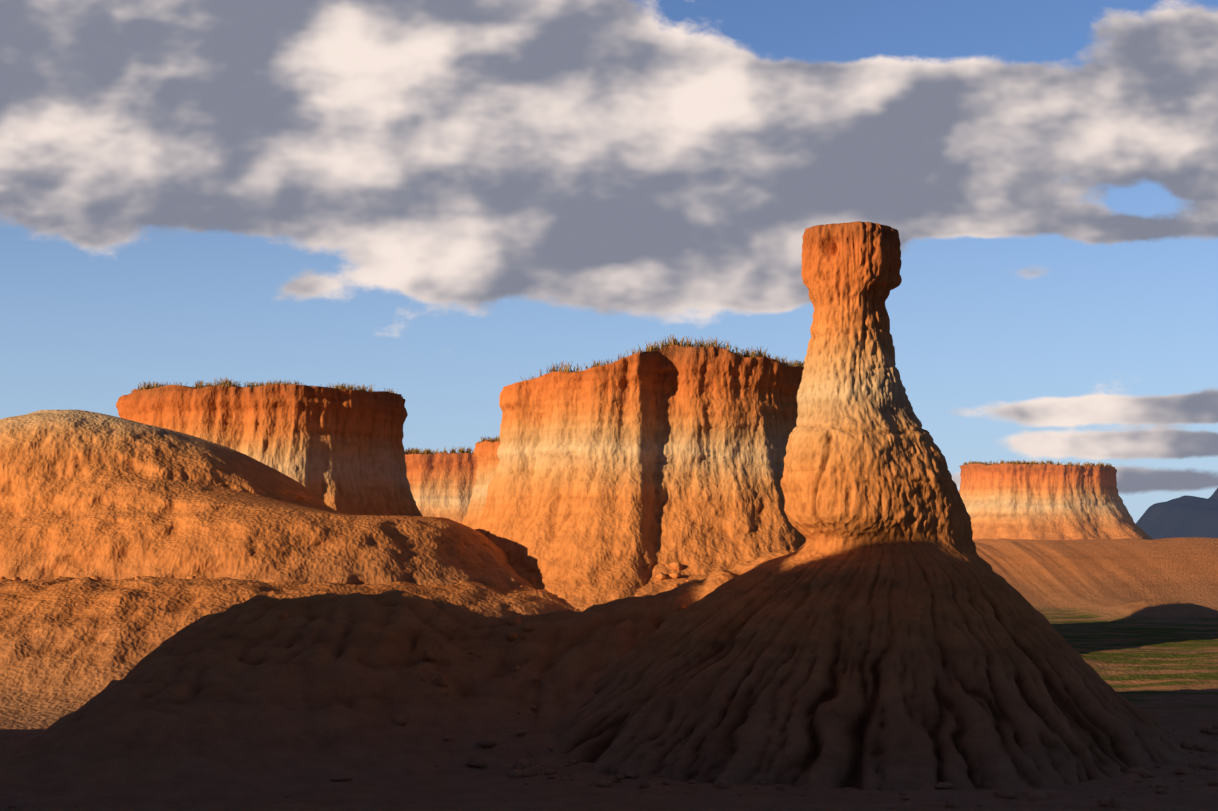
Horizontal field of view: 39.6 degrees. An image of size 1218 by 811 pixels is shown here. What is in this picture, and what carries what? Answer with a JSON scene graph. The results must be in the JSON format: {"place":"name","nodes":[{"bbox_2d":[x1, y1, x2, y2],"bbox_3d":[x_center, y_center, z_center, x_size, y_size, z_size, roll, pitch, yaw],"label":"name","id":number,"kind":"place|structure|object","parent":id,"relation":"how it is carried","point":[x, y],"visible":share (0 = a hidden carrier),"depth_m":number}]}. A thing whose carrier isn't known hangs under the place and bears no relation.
{"place":"outdoors","nodes":[
{"label":"outdoors","id":0,"kind":"place"},
{"bbox_2d":[0,537,1217,810],"bbox_3d":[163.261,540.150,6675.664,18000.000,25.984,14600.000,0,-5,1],"label":"terrain","id":1,"kind":"structure","parent":0,"point":[154,693],"depth_m":35.32},
{"bbox_2d":[0,410,533,587],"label":"mound","id":2,"kind":"object","parent":1,"relation":"on","point":[83,493],"visible":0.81,"depth_m":54.34},
{"bbox_2d":[116,384,422,516],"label":"mesa","id":3,"kind":"structure","parent":1,"relation":"on","point":[341,450],"depth_m":73.39},
{"bbox_2d":[131,377,397,393],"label":"grass","id":4,"kind":"structure","parent":3,"relation":"on","point":[222,383],"depth_m":74.61},
{"bbox_2d":[405,453,477,523],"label":"mesa","id":5,"kind":"structure","parent":1,"relation":"on","point":[442,484],"depth_m":123.21},
{"bbox_2d":[405,446,473,453],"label":"grass","id":6,"kind":"structure","parent":5,"relation":"on","point":[429,451],"depth_m":124.85},
{"bbox_2d":[462,440,499,528],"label":"mesa","id":7,"kind":"structure","parent":1,"relation":"on","point":[485,454],"depth_m":101.29},
{"bbox_2d":[478,436,499,441],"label":"grass","id":8,"kind":"structure","parent":7,"relation":"on","point":[491,439],"depth_m":102.59},
{"bbox_2d":[0,562,1217,810],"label":"rocks","id":9,"kind":"object","parent":1,"relation":"on","point":[1036,794],"visible":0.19,"depth_m":31.35},
{"bbox_2d":[474,345,805,610],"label":"mesa","id":10,"kind":"structure","parent":1,"relation":"on","point":[620,478],"depth_m":59.87},
{"bbox_2d":[520,333,804,379],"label":"grass","id":11,"kind":"structure","parent":10,"relation":"on","point":[655,347],"depth_m":61.31},
{"bbox_2d":[544,221,1185,790],"bbox_3d":[4.604,2.323,36.255,17.396,12.330,17.417,0,-5,1],"label":"hoodoo","id":12,"kind":"object","parent":1,"relation":"on","point":[884,627],"visible":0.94,"depth_m":32.72},
{"bbox_2d":[959,463,1152,539],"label":"mesa","id":13,"kind":"structure","parent":1,"relation":"on","point":[1037,501],"depth_m":139.97},
{"bbox_2d":[963,459,1112,466],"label":"grass","id":14,"kind":"structure","parent":13,"relation":"on","point":[1048,462],"depth_m":141.89},
{"bbox_2d":[0,0,1217,523],"label":"sky","id":15,"kind":"structure","parent":0,"point":[443,204]},
{"bbox_2d":[1136,488,1217,538],"bbox_3d":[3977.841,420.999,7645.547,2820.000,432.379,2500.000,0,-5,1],"label":"mountains","id":16,"kind":"structure","parent":0,"point":[1187,516],"depth_m":8361.59}
]}

